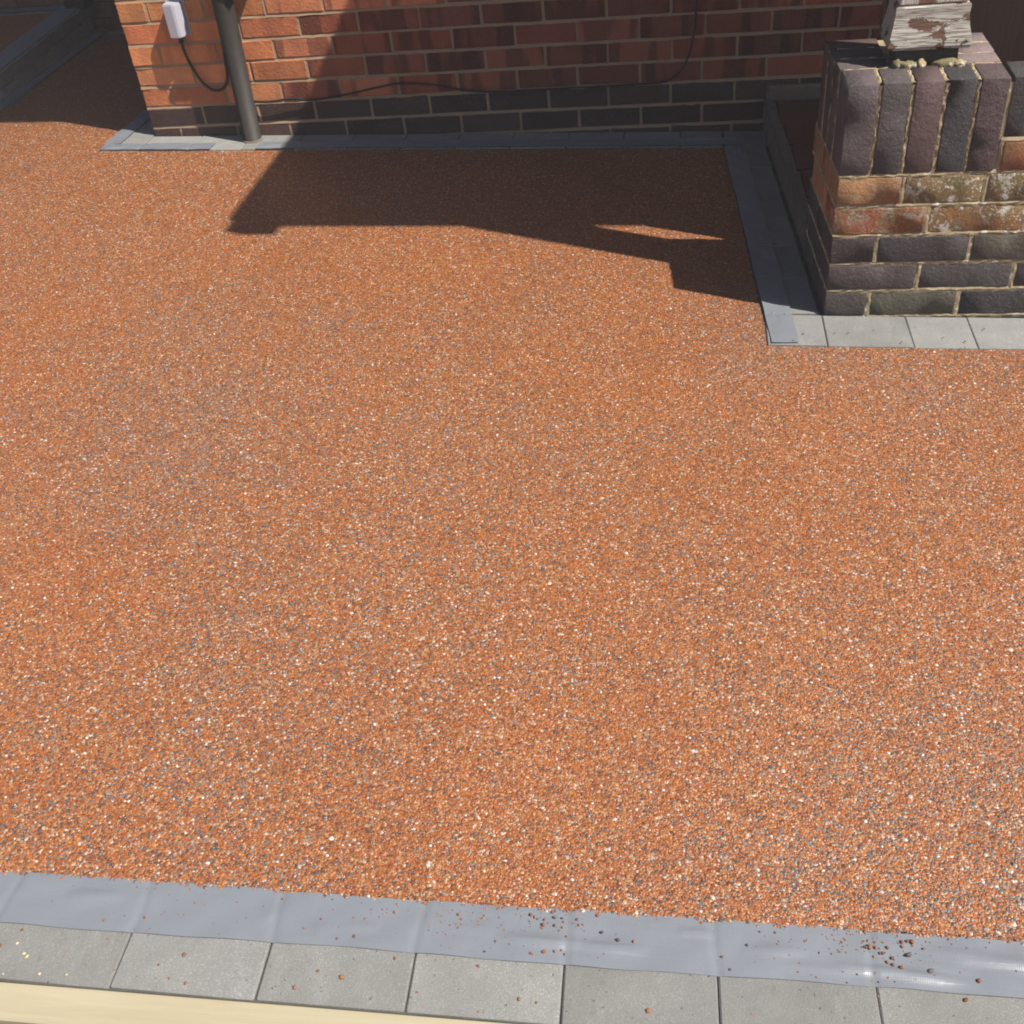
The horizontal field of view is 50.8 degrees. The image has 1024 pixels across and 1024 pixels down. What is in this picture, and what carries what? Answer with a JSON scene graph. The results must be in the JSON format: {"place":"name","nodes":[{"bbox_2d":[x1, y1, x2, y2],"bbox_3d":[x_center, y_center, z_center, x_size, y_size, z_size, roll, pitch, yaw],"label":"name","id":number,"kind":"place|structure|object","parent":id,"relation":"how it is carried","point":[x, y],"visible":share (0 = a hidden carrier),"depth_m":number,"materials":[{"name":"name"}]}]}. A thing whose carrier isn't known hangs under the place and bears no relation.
{"place":"outdoors","nodes":[
{"label":"outdoors","id":0,"kind":"place"},
{"bbox_2d":[0,30,1023,941],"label":"driveway","id":1,"kind":"structure","parent":0,"point":[62,124],"depth_m":2.26,"materials":[{"name":"orange gravel"}]},
{"bbox_2d":[0,8,94,99],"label":"raised step","id":2,"kind":"object","parent":1,"relation":"on","point":[73,29],"visible":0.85,"depth_m":5.27,"materials":[{"name":"concrete"}]},
{"bbox_2d":[0,5,61,12],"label":"tape strip","id":3,"kind":"object","parent":2,"relation":"on","point":[29,9],"visible":1,"depth_m":5.59,"materials":[{"name":"plastic"}]},
{"bbox_2d":[0,5,78,69],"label":"tape strip","id":4,"kind":"object","parent":2,"relation":"on","point":[22,43],"visible":0.97,"depth_m":5.18,"materials":[{"name":"plastic"}]},
{"bbox_2d":[63,0,93,9],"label":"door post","id":5,"kind":"object","parent":2,"relation":"on","point":[80,4],"depth_m":5.50,"materials":[{"name":"grey"}]},
{"bbox_2d":[0,29,124,112],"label":"recess kerb","id":6,"kind":"structure","parent":1,"relation":"on","point":[50,65],"depth_m":5.18,"materials":[{"name":"concrete"}]},
{"bbox_2d":[0,32,104,109],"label":"tape strip","id":7,"kind":"object","parent":6,"relation":"on","point":[35,80],"visible":1,"depth_m":5.09,"materials":[{"name":"plastic"}]},
{"bbox_2d":[107,31,124,33],"bbox_3d":[-1.743,-2.473,5.551,0.720,0.026,0.050,1,40,9],"label":"tape strip","id":8,"kind":"object","parent":6,"relation":"on","point":[117,32],"visible":0.14,"depth_m":5.59,"materials":[{"name":"plastic"}]},
{"bbox_2d":[101,118,724,151],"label":"wall kerb","id":9,"kind":"structure","parent":1,"relation":"on","point":[143,133],"depth_m":4.10,"materials":[{"name":"concrete"}]},
{"bbox_2d":[105,108,149,143],"bbox_3d":[-1.460,-1.954,4.865,0.070,0.059,1.650,1,40,9],"label":"tape strip","id":10,"kind":"object","parent":9,"relation":"on","point":[129,129],"visible":0.21,"depth_m":4.36,"materials":[{"name":"plastic"}]},
{"bbox_2d":[100,143,214,149],"bbox_3d":[-1.375,-1.418,4.178,0.452,0.020,0.070,1,40,9],"label":"tape strip","id":11,"kind":"object","parent":9,"relation":"on","point":[138,146],"visible":1,"depth_m":4.18,"materials":[{"name":"plastic"}]},
{"bbox_2d":[256,137,744,147],"bbox_3d":[-0.067,-1.371,4.006,1.825,0.065,0.080,1,40,9],"label":"tape strip","id":12,"kind":"object","parent":9,"relation":"on","point":[519,142],"visible":1,"depth_m":4.00,"materials":[{"name":"fabric"}]},
{"bbox_2d":[0,190,1023,944],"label":"aggregate","id":13,"kind":"object","parent":1,"relation":"on","point":[374,642],"visible":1,"depth_m":2.10,"materials":[{"name":"orange gravel"}]},
{"bbox_2d":[0,899,1023,1023],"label":"front kerb","id":14,"kind":"structure","parent":1,"relation":"on","point":[377,980],"depth_m":1.46,"materials":[{"name":"concrete"}]},
{"bbox_2d":[0,871,1023,997],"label":"tape strip","id":15,"kind":"object","parent":14,"relation":"on","point":[688,945],"visible":1,"depth_m":1.51,"materials":[{"name":"plastic"}]},
{"bbox_2d":[46,880,1016,1014],"bbox_3d":[-0.024,0.611,1.490,1.535,0.055,0.168,1,40,9],"label":"grit","id":16,"kind":"object","parent":15,"relation":"on","point":[486,908],"visible":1,"depth_m":1.50,"materials":[{"name":"gravel"}]},
{"bbox_2d":[763,82,820,250],"bbox_3d":[1.654,-1.094,3.403,1.631,0.213,1.091,1,40,9],"label":"porch step","id":17,"kind":"object","parent":1,"relation":"on","point":[790,116],"visible":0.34,"depth_m":3.63,"materials":[{"name":"concrete"}]},
{"bbox_2d":[878,0,1023,66],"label":"porch frame post","id":18,"kind":"object","parent":17,"relation":"on","point":[999,24],"depth_m":2.68,"materials":[{"name":"brown paint"}]},
{"bbox_2d":[724,131,1023,349],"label":"pier kerb","id":19,"kind":"structure","parent":1,"relation":"on","point":[815,325],"depth_m":2.82,"materials":[{"name":"concrete"}]},
{"bbox_2d":[725,145,798,341],"bbox_3d":[0.745,-0.872,3.302,0.075,0.050,1.415,-2,40,6],"label":"tape strip","id":20,"kind":"object","parent":19,"relation":"on","point":[772,293],"visible":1,"depth_m":3.17,"materials":[{"name":"plastic"}]},
{"bbox_2d":[804,32,1023,317],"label":"brick pier","id":21,"kind":"structure","parent":19,"relation":"on","point":[916,201],"depth_m":2.63,"materials":[{"name":"brick"}]},
{"bbox_2d":[880,0,971,62],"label":"porch post","id":22,"kind":"object","parent":21,"relation":"on","point":[927,31],"visible":1,"depth_m":2.48,"materials":[{"name":"wood"}]},
{"label":"ground","id":23,"kind":"structure","parent":0,"visible":0},
{"bbox_2d":[0,0,122,29],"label":"recess wall","id":24,"kind":"structure","parent":23,"relation":"on","point":[105,15],"depth_m":5.63,"materials":[{"name":"orange brick"}]},
{"bbox_2d":[0,981,514,1023],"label":"timber plank","id":25,"kind":"object","parent":23,"relation":"on","point":[22,1003],"visible":1,"depth_m":1.46,"materials":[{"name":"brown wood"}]},
{"bbox_2d":[115,0,882,136],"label":"house wall","id":26,"kind":"structure","parent":23,"relation":"on","point":[744,54],"depth_m":3.95,"materials":[{"name":"red brick"}]},
{"bbox_2d":[162,0,192,42],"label":"junction box","id":27,"kind":"object","parent":26,"relation":"attached to","point":[177,20],"visible":1,"depth_m":3.94,"materials":[{"name":"white plastic"}]},
{"bbox_2d":[180,0,228,91],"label":"cable","id":28,"kind":"object","parent":27,"relation":"hanging from","point":[200,79],"visible":0.91,"depth_m":4.06,"materials":[{"name":"black rubber"}]},
{"bbox_2d":[213,0,262,144],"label":"drainpipe","id":29,"kind":"object","parent":26,"relation":"attached to","point":[226,16],"visible":0.91,"depth_m":3.99,"materials":[{"name":"black plastic"}]},
{"bbox_2d":[254,0,696,102],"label":"cable","id":30,"kind":"object","parent":26,"relation":"attached to","point":[675,75],"visible":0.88,"depth_m":3.99,"materials":[{"name":"black rubber"}]}
]}

